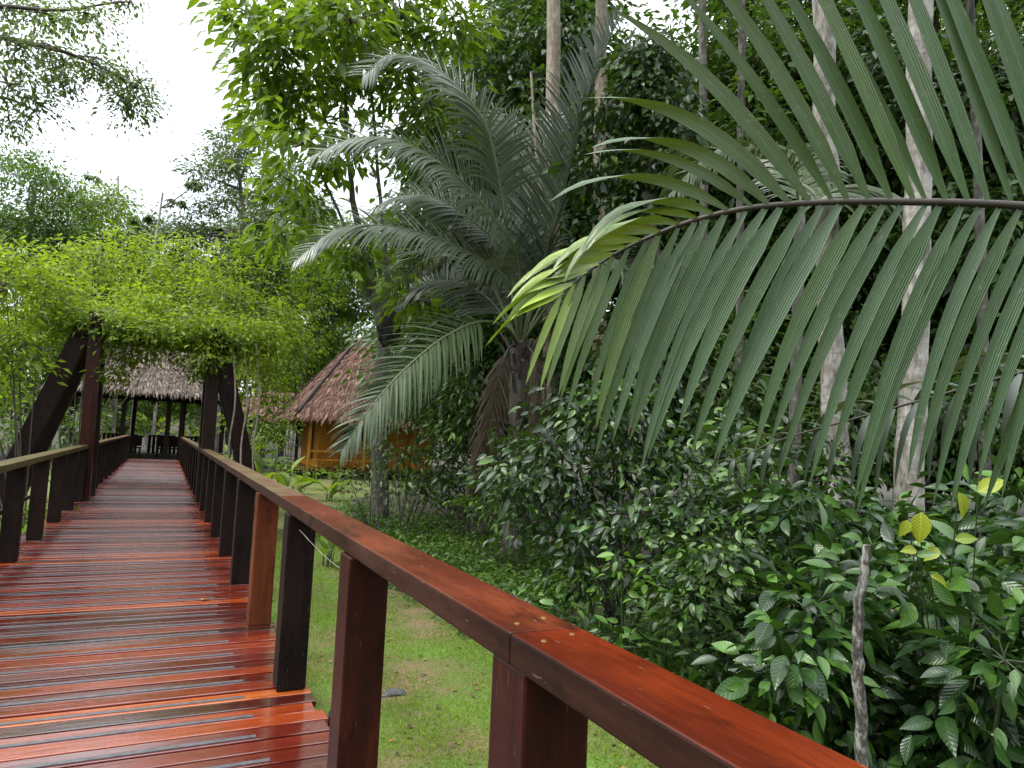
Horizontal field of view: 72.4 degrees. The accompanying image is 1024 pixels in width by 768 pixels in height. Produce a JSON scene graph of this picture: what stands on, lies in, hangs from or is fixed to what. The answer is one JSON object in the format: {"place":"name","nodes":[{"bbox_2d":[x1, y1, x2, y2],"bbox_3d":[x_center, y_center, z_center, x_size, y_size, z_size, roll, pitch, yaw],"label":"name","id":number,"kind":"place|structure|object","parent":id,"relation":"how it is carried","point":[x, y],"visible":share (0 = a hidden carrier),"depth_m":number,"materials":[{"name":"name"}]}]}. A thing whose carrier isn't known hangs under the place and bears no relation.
{"place":"outdoors","nodes":[
{"label":"outdoors","id":0,"kind":"place"},
{"bbox_2d":[1,467,658,767],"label":"lawn","id":1,"kind":"structure","parent":0,"point":[320,496],"depth_m":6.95,"materials":[{"name":"green plant"}]},
{"bbox_2d":[0,506,80,534],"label":"shrub","id":2,"kind":"object","parent":1,"relation":"on","point":[25,525],"visible":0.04,"depth_m":12.46,"materials":[{"name":"green plant"}]},
{"bbox_2d":[0,233,110,527],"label":"bright shrub","id":3,"kind":"object","parent":1,"relation":"on","point":[6,284],"visible":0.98,"depth_m":13.70,"materials":[{"name":"green plant"}]},
{"bbox_2d":[0,390,121,481],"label":"leafy shrub","id":4,"kind":"object","parent":1,"relation":"on","point":[8,435],"visible":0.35,"depth_m":21.04,"materials":[{"name":"green plant"}]},
{"bbox_2d":[0,231,152,448],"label":"bright shrub","id":5,"kind":"object","parent":1,"relation":"on","point":[79,254],"visible":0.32,"depth_m":18.20,"materials":[{"name":"green plant"}]},
{"bbox_2d":[0,0,178,154],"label":"overhanging tree","id":6,"kind":"object","parent":1,"relation":"on","point":[102,72],"visible":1,"depth_m":9.02,"materials":[{"name":"green plant"}]},
{"bbox_2d":[0,310,257,516],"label":"timber arch","id":7,"kind":"structure","parent":1,"relation":"on","point":[53,401],"depth_m":14.75,"materials":[{"name":"brown wood"}]},
{"bbox_2d":[9,282,314,496],"bbox_3d":[-7.632,0.573,15.262,6.156,5.429,3.087,5,-5,-26],"label":"climbing vine","id":8,"kind":"object","parent":7,"relation":"attached to","point":[257,344],"visible":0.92,"depth_m":14.99,"materials":[{"name":"green plant"}]},
{"bbox_2d":[37,345,224,461],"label":"thatched pavilion","id":9,"kind":"structure","parent":1,"relation":"on","point":[162,386],"depth_m":34.09,"materials":[{"name":"brown wood"}]},
{"bbox_2d":[118,434,142,456],"bbox_3d":[-19.401,3.116,35.491,1.100,1.072,0.505,5,-5,-26],"label":"bench","id":10,"kind":"object","parent":9,"relation":"on","point":[136,440],"visible":0.48,"depth_m":35.78,"materials":[{"name":"brown wood"}]},
{"bbox_2d":[156,436,177,456],"bbox_3d":[-17.836,3.252,36.261,1.100,1.072,0.505,5,-5,-26],"label":"bench","id":11,"kind":"object","parent":9,"relation":"on","point":[173,442],"visible":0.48,"depth_m":36.34,"materials":[{"name":"brown wood"}]},
{"bbox_2d":[56,216,246,445],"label":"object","id":12,"kind":"object","parent":1,"relation":"on","point":[161,272],"visible":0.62,"depth_m":24.20,"materials":[{"name":"green plant"}]},
{"bbox_2d":[0,458,328,767],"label":"boardwalk","id":13,"kind":"structure","parent":1,"relation":"on","point":[123,644],"depth_m":4.84,"materials":[{"name":"brown wood"}]},
{"bbox_2d":[0,435,130,562],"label":"railing","id":14,"kind":"object","parent":13,"relation":"on","point":[67,479],"visible":0.88,"depth_m":9.27,"materials":[{"name":"brown wood"}]},
{"bbox_2d":[178,437,868,767],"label":"railing","id":15,"kind":"object","parent":13,"relation":"on","point":[557,683],"visible":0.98,"depth_m":1.88,"materials":[{"name":"brown wood"}]},
{"bbox_2d":[166,238,332,460],"bbox_3d":[-6.753,-0.163,17.973,4.184,7.533,4.803,5,-5,-26],"label":"bright shrub","id":16,"kind":"object","parent":1,"relation":"on","point":[231,299],"visible":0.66,"depth_m":18.57,"materials":[{"name":"green plant"}]},
{"bbox_2d":[200,409,300,478],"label":"leafy shrub","id":17,"kind":"object","parent":1,"relation":"on","point":[265,444],"visible":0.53,"depth_m":20.46,"materials":[{"name":"green plant"}]},
{"bbox_2d":[231,449,293,477],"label":"broad bladed plant","id":18,"kind":"object","parent":1,"relation":"on","point":[259,463],"visible":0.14,"depth_m":20.47,"materials":[{"name":"green plant"}]},
{"bbox_2d":[217,227,343,474],"bbox_3d":[-11.368,-1.319,33.898,6.250,12.073,3.958,3,-5,-10],"label":"tree","id":19,"kind":"object","parent":1,"relation":"on","point":[293,275],"visible":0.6,"depth_m":34.01,"materials":[{"name":"green plant"}]},
{"bbox_2d":[263,457,325,492],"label":"broad bladed plant","id":20,"kind":"object","parent":1,"relation":"on","point":[284,480],"visible":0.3,"depth_m":22.10,"materials":[{"name":"green plant"}]},
{"bbox_2d":[290,474,315,493],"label":"broad bladed plant","id":21,"kind":"object","parent":1,"relation":"on","point":[298,477],"visible":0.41,"depth_m":27.12,"materials":[{"name":"green plant"}]},
{"bbox_2d":[262,457,357,487],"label":"leafy shrub","id":22,"kind":"object","parent":1,"relation":"on","point":[295,472],"visible":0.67,"depth_m":29.68,"materials":[{"name":"green plant"}]},
{"bbox_2d":[317,535,338,566],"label":"broad bladed plant","id":23,"kind":"object","parent":1,"relation":"on","point":[323,541],"visible":0.63,"depth_m":12.53,"materials":[{"name":"green plant"}]},
{"bbox_2d":[302,475,354,500],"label":"broad bladed plant","id":24,"kind":"object","parent":1,"relation":"on","point":[334,485],"visible":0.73,"depth_m":24.85,"materials":[{"name":"green plant"}]},
{"bbox_2d":[324,471,350,491],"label":"broad bladed plant","id":25,"kind":"object","parent":1,"relation":"on","point":[332,479],"visible":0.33,"depth_m":29.02,"materials":[{"name":"green plant"}]},
{"bbox_2d":[382,688,406,697],"bbox_3d":[-1.087,2.837,6.418,0.242,0.078,0.128,5,-5,-26],"label":"stone","id":26,"kind":"object","parent":1,"relation":"on","point":[392,692],"visible":0.96,"depth_m":6.39,"materials":[{"name":"grey stone"}]},
{"bbox_2d":[316,495,591,638],"bbox_3d":[-2.133,3.450,15.608,4.783,0.904,16.009,5,-5,-26],"label":"ground cover","id":27,"kind":"object","parent":1,"relation":"on","point":[366,509],"visible":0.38,"depth_m":13.74,"materials":[{"name":"green plant"}]},
{"bbox_2d":[272,564,651,767],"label":"leaf litter","id":28,"kind":"object","parent":1,"relation":"on","point":[461,730],"visible":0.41,"depth_m":6.55,"materials":[{"name":"brown plant"}]},
{"bbox_2d":[497,578,732,683],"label":"understory plant","id":29,"kind":"object","parent":1,"relation":"on","point":[631,635],"visible":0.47,"depth_m":6.78,"materials":[{"name":"green plant"}]},
{"bbox_2d":[585,537,672,667],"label":"understory plant","id":30,"kind":"object","parent":1,"relation":"on","point":[632,594],"visible":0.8,"depth_m":6.68,"materials":[{"name":"green plant"}]},
{"bbox_2d":[0,0,1007,395],"label":"sky","id":31,"kind":"structure","parent":0,"point":[142,162],"materials":[{"name":"white"}]},
{"bbox_2d":[0,381,1023,714],"bbox_3d":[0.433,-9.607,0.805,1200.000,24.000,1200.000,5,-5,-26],"label":"ground","id":32,"kind":"structure","parent":0,"point":[888,495],"depth_m":38.62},
{"bbox_2d":[0,135,57,422],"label":"jungle tree","id":33,"kind":"object","parent":32,"relation":"on","point":[3,163],"visible":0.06,"depth_m":46.36,"materials":[{"name":"green plant"}]},
{"bbox_2d":[0,136,129,454],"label":"jungle tree","id":34,"kind":"object","parent":32,"relation":"on","point":[30,226],"visible":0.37,"depth_m":42.09,"materials":[{"name":"green plant"}]},
{"bbox_2d":[1,155,165,447],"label":"forest tree","id":35,"kind":"object","parent":32,"relation":"on","point":[101,206],"visible":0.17,"depth_m":46.14,"materials":[{"name":"green plant"}]},
{"bbox_2d":[46,213,187,436],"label":"jungle tree","id":36,"kind":"object","parent":32,"relation":"on","point":[130,403],"visible":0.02,"depth_m":58.15,"materials":[{"name":"green plant"}]},
{"bbox_2d":[80,174,155,432],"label":"umbrella tree","id":37,"kind":"object","parent":32,"relation":"on","point":[98,179],"visible":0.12,"depth_m":47.96,"materials":[{"name":"green plant"}]},
{"bbox_2d":[100,423,150,437],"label":"broad bladed plant","id":38,"kind":"object","parent":32,"relation":"on","point":[118,429],"visible":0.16,"depth_m":49.45,"materials":[{"name":"green plant"}]},
{"bbox_2d":[76,404,200,452],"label":"leafy shrub","id":39,"kind":"object","parent":32,"relation":"on","point":[109,427],"visible":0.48,"depth_m":49.30,"materials":[{"name":"green plant"}]},
{"bbox_2d":[107,216,178,425],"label":"jungle tree","id":40,"kind":"object","parent":32,"relation":"on","point":[159,241],"visible":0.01,"depth_m":87.72,"materials":[{"name":"green plant"}]},
{"bbox_2d":[99,180,205,433],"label":"umbrella tree","id":41,"kind":"object","parent":32,"relation":"on","point":[188,185],"visible":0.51,"depth_m":45.63,"materials":[{"name":"green plant"}]},
{"bbox_2d":[126,411,185,448],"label":"broad bladed plant","id":42,"kind":"object","parent":32,"relation":"on","point":[146,423],"visible":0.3,"depth_m":52.14,"materials":[{"name":"green plant"}]},
{"bbox_2d":[116,245,226,437],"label":"forest tree","id":43,"kind":"object","parent":32,"relation":"on","point":[177,406],"visible":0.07,"depth_m":59.25,"materials":[{"name":"green plant"}]},
{"bbox_2d":[123,224,222,452],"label":"umbrella tree","id":44,"kind":"object","parent":32,"relation":"on","point":[154,419],"visible":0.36,"depth_m":46.23,"materials":[{"name":"green plant"}]},
{"bbox_2d":[170,424,199,441],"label":"broad bladed plant","id":45,"kind":"object","parent":32,"relation":"on","point":[194,434],"visible":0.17,"depth_m":50.55,"materials":[{"name":"green plant"}]},
{"bbox_2d":[181,219,254,417],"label":"jungle tree","id":46,"kind":"object","parent":32,"relation":"on","point":[237,304],"depth_m":88.20,"materials":[{"name":"green plant"}]},
{"bbox_2d":[128,108,318,452],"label":"airy tree","id":47,"kind":"object","parent":32,"relation":"on","point":[236,171],"visible":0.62,"depth_m":47.90,"materials":[{"name":"green plant"}]},
{"bbox_2d":[174,212,306,453],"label":"jungle tree","id":48,"kind":"object","parent":32,"relation":"on","point":[226,437],"visible":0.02,"depth_m":61.82,"materials":[{"name":"green plant"}]},
{"bbox_2d":[217,391,302,461],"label":"thatched shelter","id":49,"kind":"object","parent":32,"relation":"on","point":[254,408],"visible":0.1,"depth_m":44.59,"materials":[{"name":"plant"}]},
{"bbox_2d":[204,153,335,461],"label":"airy tree","id":50,"kind":"object","parent":32,"relation":"on","point":[263,455],"visible":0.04,"depth_m":55.93,"materials":[{"name":"green plant"}]},
{"bbox_2d":[226,212,361,464],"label":"forest tree","id":51,"kind":"object","parent":32,"relation":"on","point":[315,362],"visible":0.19,"depth_m":49.56,"materials":[{"name":"green plant"}]},
{"bbox_2d":[248,291,349,470],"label":"bright shrub","id":52,"kind":"object","parent":32,"relation":"on","point":[321,314],"visible":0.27,"depth_m":41.89,"materials":[{"name":"green plant"}]},
{"bbox_2d":[271,193,360,446],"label":"jungle tree","id":53,"kind":"object","parent":32,"relation":"on","point":[300,439],"visible":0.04,"depth_m":80.34,"materials":[{"name":"green plant"}]},
{"bbox_2d":[264,216,392,440],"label":"forest tree","id":54,"kind":"object","parent":32,"relation":"on","point":[332,331],"visible":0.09,"depth_m":51.35,"materials":[{"name":"green plant"}]},
{"bbox_2d":[176,0,511,524],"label":"forked tree","id":55,"kind":"object","parent":32,"relation":"on","point":[312,24],"visible":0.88,"depth_m":17.65,"materials":[{"name":"green plant"}]},
{"bbox_2d":[376,306,400,349],"bbox_3d":[-3.296,-1.523,18.744,0.662,1.250,0.626,5,-5,-26],"label":"termite nest","id":56,"kind":"object","parent":55,"relation":"on","point":[387,322],"visible":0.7,"depth_m":18.52,"materials":[{"name":"black soil"}]},
{"bbox_2d":[268,336,446,479],"bbox_3d":[-8.612,1.297,41.736,10.376,8.330,9.514,5,-5,-26],"label":"wooden hut","id":57,"kind":"object","parent":32,"relation":"on","point":[322,395],"visible":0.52,"depth_m":38.61,"materials":[{"name":"red brown thatch"},{"name":"yellow orange wood"}]},
{"bbox_2d":[310,422,314,458],"bbox_3d":[-11.336,3.216,39.669,0.053,2.100,1.000,5,-5,-26],"label":"door","id":58,"kind":"structure","parent":57,"relation":"in","point":[313,423],"depth_m":39.39,"materials":[{"name":"brown wood"}]},
{"bbox_2d":[305,209,410,364],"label":"forest tree","id":59,"kind":"object","parent":32,"relation":"on","point":[359,316],"visible":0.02,"depth_m":53.41,"materials":[{"name":"green plant"}]},
{"bbox_2d":[315,434,430,530],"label":"dark shrub","id":60,"kind":"object","parent":32,"relation":"on","point":[391,493],"visible":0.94,"depth_m":15.38,"materials":[{"name":"green plant"}]},
{"bbox_2d":[343,170,436,435],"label":"jungle tree","id":61,"kind":"object","parent":32,"relation":"on","point":[374,329],"depth_m":45.13,"materials":[{"name":"green plant"}]},
{"bbox_2d":[357,361,500,530],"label":"dark shrub","id":62,"kind":"object","parent":32,"relation":"on","point":[426,451],"visible":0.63,"depth_m":16.31,"materials":[{"name":"green plant"}]},
{"bbox_2d":[389,449,503,518],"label":"dark shrub","id":63,"kind":"object","parent":32,"relation":"on","point":[437,495],"visible":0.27,"depth_m":20.94,"materials":[{"name":"green plant"}]},
{"bbox_2d":[286,2,638,562],"bbox_3d":[-0.371,-1.892,14.771,8.690,10.936,6.494,5,-5,-26],"label":"palm tree","id":64,"kind":"object","parent":32,"relation":"on","point":[512,259],"visible":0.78,"depth_m":13.37,"materials":[{"name":"green plant"}]},
{"bbox_2d":[333,0,609,501],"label":"jungle tree","id":65,"kind":"object","parent":32,"relation":"on","point":[373,334],"visible":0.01,"depth_m":25.98,"materials":[{"name":"green plant"}]},
{"bbox_2d":[412,346,539,541],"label":"dark shrub","id":66,"kind":"object","parent":32,"relation":"on","point":[446,456],"visible":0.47,"depth_m":16.02,"materials":[{"name":"green plant"}]},
{"bbox_2d":[341,0,657,458],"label":"jungle tree","id":67,"kind":"object","parent":32,"relation":"on","point":[512,9],"visible":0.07,"depth_m":22.61,"materials":[{"name":"green plant"}]},
{"bbox_2d":[431,430,584,569],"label":"dark shrub","id":68,"kind":"object","parent":32,"relation":"on","point":[490,507],"visible":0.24,"depth_m":12.74,"materials":[{"name":"green plant"}]},
{"bbox_2d":[352,0,729,504],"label":"jungle tree","id":69,"kind":"object","parent":32,"relation":"on","point":[489,330],"visible":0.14,"depth_m":21.22,"materials":[{"name":"green plant"}]},
{"bbox_2d":[530,72,552,541],"bbox_3d":[0.703,-1.505,15.060,0.220,10.285,1.478,-1,-6,40],"label":"bare pole tree","id":70,"kind":"object","parent":32,"relation":"on","point":[546,313],"visible":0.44,"depth_m":14.99,"materials":[{"name":"beige plant"}]},
{"bbox_2d":[541,0,560,541],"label":"tall tree","id":71,"kind":"object","parent":32,"relation":"on","point":[553,35],"visible":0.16,"depth_m":16.34,"materials":[{"name":"beige plant"}]},
{"bbox_2d":[495,297,615,549],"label":"dark shrub","id":72,"kind":"object","parent":32,"relation":"on","point":[559,366],"visible":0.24,"depth_m":15.54,"materials":[{"name":"green plant"}]},
{"bbox_2d":[590,0,607,530],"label":"tall tree","id":73,"kind":"object","parent":32,"relation":"on","point":[601,6],"visible":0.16,"depth_m":17.91,"materials":[{"name":"beige plant"}]},
{"bbox_2d":[455,370,755,641],"bbox_3d":[1.018,1.490,7.841,3.253,3.261,2.439,1,-5,22],"label":"glossy bush","id":74,"kind":"object","parent":32,"relation":"on","point":[619,527],"visible":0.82,"depth_m":7.73,"materials":[{"name":"green plant"}]},
{"bbox_2d":[541,27,723,569],"bbox_3d":[2.428,-1.562,13.100,3.459,10.254,3.026,-1,-6,34],"label":"vine draped tree","id":75,"kind":"object","parent":32,"relation":"on","point":[651,74],"visible":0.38,"depth_m":12.82,"materials":[{"name":"green plant"}]},
{"bbox_2d":[576,353,734,558],"bbox_3d":[2.706,1.379,13.837,3.089,4.620,2.307,3,-5,-6],"label":"dark shrub","id":76,"kind":"object","parent":32,"relation":"on","point":[705,387],"visible":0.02,"depth_m":13.73,"materials":[{"name":"green plant"}]},
{"bbox_2d":[585,15,770,476],"bbox_3d":[6.066,-4.586,27.812,11.951,19.068,13.479,-1,-6,37],"label":"jungle tree","id":77,"kind":"object","parent":32,"relation":"on","point":[620,35],"visible":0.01,"depth_m":26.09,"materials":[{"name":"green plant"}]},
{"bbox_2d":[351,508,1023,767],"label":"undergrowth","id":78,"kind":"object","parent":32,"relation":"on","point":[679,664],"visible":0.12,"depth_m":10.84,"materials":[{"name":"green plant"}]},
{"bbox_2d":[698,0,708,560],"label":"tall tree","id":79,"kind":"object","parent":32,"relation":"on","point":[702,49],"visible":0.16,"depth_m":14.92,"materials":[{"name":"grey plant"}]},
{"bbox_2d":[499,0,940,529],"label":"jungle tree","id":80,"kind":"object","parent":32,"relation":"on","point":[713,59],"visible":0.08,"depth_m":17.94,"materials":[{"name":"green plant"}]},
{"bbox_2d":[583,406,893,640],"bbox_3d":[2.848,1.782,8.727,3.687,2.986,2.400,5,-5,-26],"label":"understory plant","id":81,"kind":"object","parent":32,"relation":"on","point":[747,431],"visible":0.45,"depth_m":8.62,"materials":[{"name":"green plant"}]},
{"bbox_2d":[733,0,745,543],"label":"tall tree","id":82,"kind":"object","parent":32,"relation":"on","point":[741,50],"visible":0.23,"depth_m":15.87,"materials":[{"name":"grey plant"}]},
{"bbox_2d":[623,447,856,700],"bbox_3d":[2.090,1.819,6.469,2.527,2.472,2.024,5,-5,-26],"label":"understory plant","id":83,"kind":"object","parent":32,"relation":"on","point":[709,574],"visible":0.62,"depth_m":6.18,"materials":[{"name":"green plant"}]},
{"bbox_2d":[586,0,895,512],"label":"jungle tree","id":84,"kind":"object","parent":32,"relation":"on","point":[716,11],"depth_m":24.91,"materials":[{"name":"green plant"}]},
{"bbox_2d":[668,326,820,566],"bbox_3d":[3.943,1.036,12.049,3.415,5.115,2.619,1,-5,17],"label":"dark shrub","id":85,"kind":"object","parent":32,"relation":"on","point":[760,386],"visible":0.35,"depth_m":11.87,"materials":[{"name":"green plant"}]},
{"bbox_2d":[485,0,1023,514],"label":"palm tree","id":86,"kind":"object","parent":32,"relation":"on","point":[693,284],"visible":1,"depth_m":2.57,"materials":[{"name":"green plant"}]},
{"bbox_2d":[656,140,903,606],"bbox_3d":[3.852,-0.325,9.417,2.440,7.280,3.868,-2,-7,44],"label":"palm tree","id":87,"kind":"object","parent":32,"relation":"on","point":[813,189],"visible":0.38,"depth_m":9.48,"materials":[{"name":"green plant"}]},
{"bbox_2d":[812,0,851,526],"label":"tall tree","id":88,"kind":"object","parent":32,"relation":"on","point":[831,365],"visible":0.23,"depth_m":10.38,"materials":[{"name":"grey plant"}]},
{"bbox_2d":[674,498,993,767],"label":"understory plant","id":89,"kind":"object","parent":32,"relation":"on","point":[816,664],"visible":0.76,"depth_m":4.79,"materials":[{"name":"green plant"}]},
{"bbox_2d":[662,0,1015,516],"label":"jungle tree","id":90,"kind":"object","parent":32,"relation":"on","point":[844,13],"visible":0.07,"depth_m":17.65,"materials":[{"name":"green plant"}]},
{"bbox_2d":[851,544,871,766],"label":"dead stem","id":91,"kind":"object","parent":32,"relation":"on","point":[861,723],"visible":0.98,"depth_m":4.08,"materials":[{"name":"grey wood"}]},
{"bbox_2d":[721,0,1023,513],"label":"jungle tree","id":92,"kind":"object","parent":32,"relation":"on","point":[868,485],"depth_m":20.34,"materials":[{"name":"green plant"}]},
{"bbox_2d":[722,454,1023,689],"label":"understory plant","id":93,"kind":"object","parent":32,"relation":"on","point":[842,517],"visible":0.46,"depth_m":6.30,"materials":[{"name":"green plant"}]},
{"bbox_2d":[754,691,996,767],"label":"understory plant","id":94,"kind":"object","parent":32,"relation":"on","point":[892,735],"visible":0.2,"depth_m":4.70,"materials":[{"name":"green plant"}]},
{"bbox_2d":[744,0,1023,511],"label":"jungle tree","id":95,"kind":"object","parent":32,"relation":"on","point":[868,57],"visible":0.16,"depth_m":15.82,"materials":[{"name":"green plant"}]},
{"bbox_2d":[769,0,1023,508],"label":"jungle tree","id":96,"kind":"object","parent":32,"relation":"on","point":[980,11],"visible":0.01,"depth_m":19.58,"materials":[{"name":"green plant"}]},
{"bbox_2d":[787,336,1023,600],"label":"dark shrub","id":97,"kind":"object","parent":32,"relation":"on","point":[947,399],"visible":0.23,"depth_m":10.90,"materials":[{"name":"green plant"}]},
{"bbox_2d":[791,520,1023,767],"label":"understory plant","id":98,"kind":"object","parent":32,"relation":"on","point":[980,695],"visible":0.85,"depth_m":4.48,"materials":[{"name":"green plant"}]},
{"bbox_2d":[890,0,933,611],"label":"tall tree","id":99,"kind":"object","parent":32,"relation":"on","point":[916,370],"visible":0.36,"depth_m":8.86,"materials":[{"name":"grey plant"}]},
{"bbox_2d":[869,0,991,535],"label":"tall tree","id":100,"kind":"object","parent":32,"relation":"on","point":[979,224],"visible":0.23,"depth_m":11.93,"materials":[{"name":"grey plant"}]},
{"bbox_2d":[839,0,1023,508],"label":"jungle tree","id":101,"kind":"object","parent":32,"relation":"on","point":[1018,471],"visible":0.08,"depth_m":15.47,"materials":[{"name":"green plant"}]},
{"bbox_2d":[899,477,1002,757],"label":"yellow leaved plant","id":102,"kind":"object","parent":32,"relation":"on","point":[919,526],"visible":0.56,"depth_m":4.49,"materials":[{"name":"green plant"}]},
{"bbox_2d":[969,517,1023,593],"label":"understory plant","id":103,"kind":"object","parent":32,"relation":"on","point":[1005,536],"visible":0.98,"depth_m":4.77,"materials":[{"name":"green plant"}]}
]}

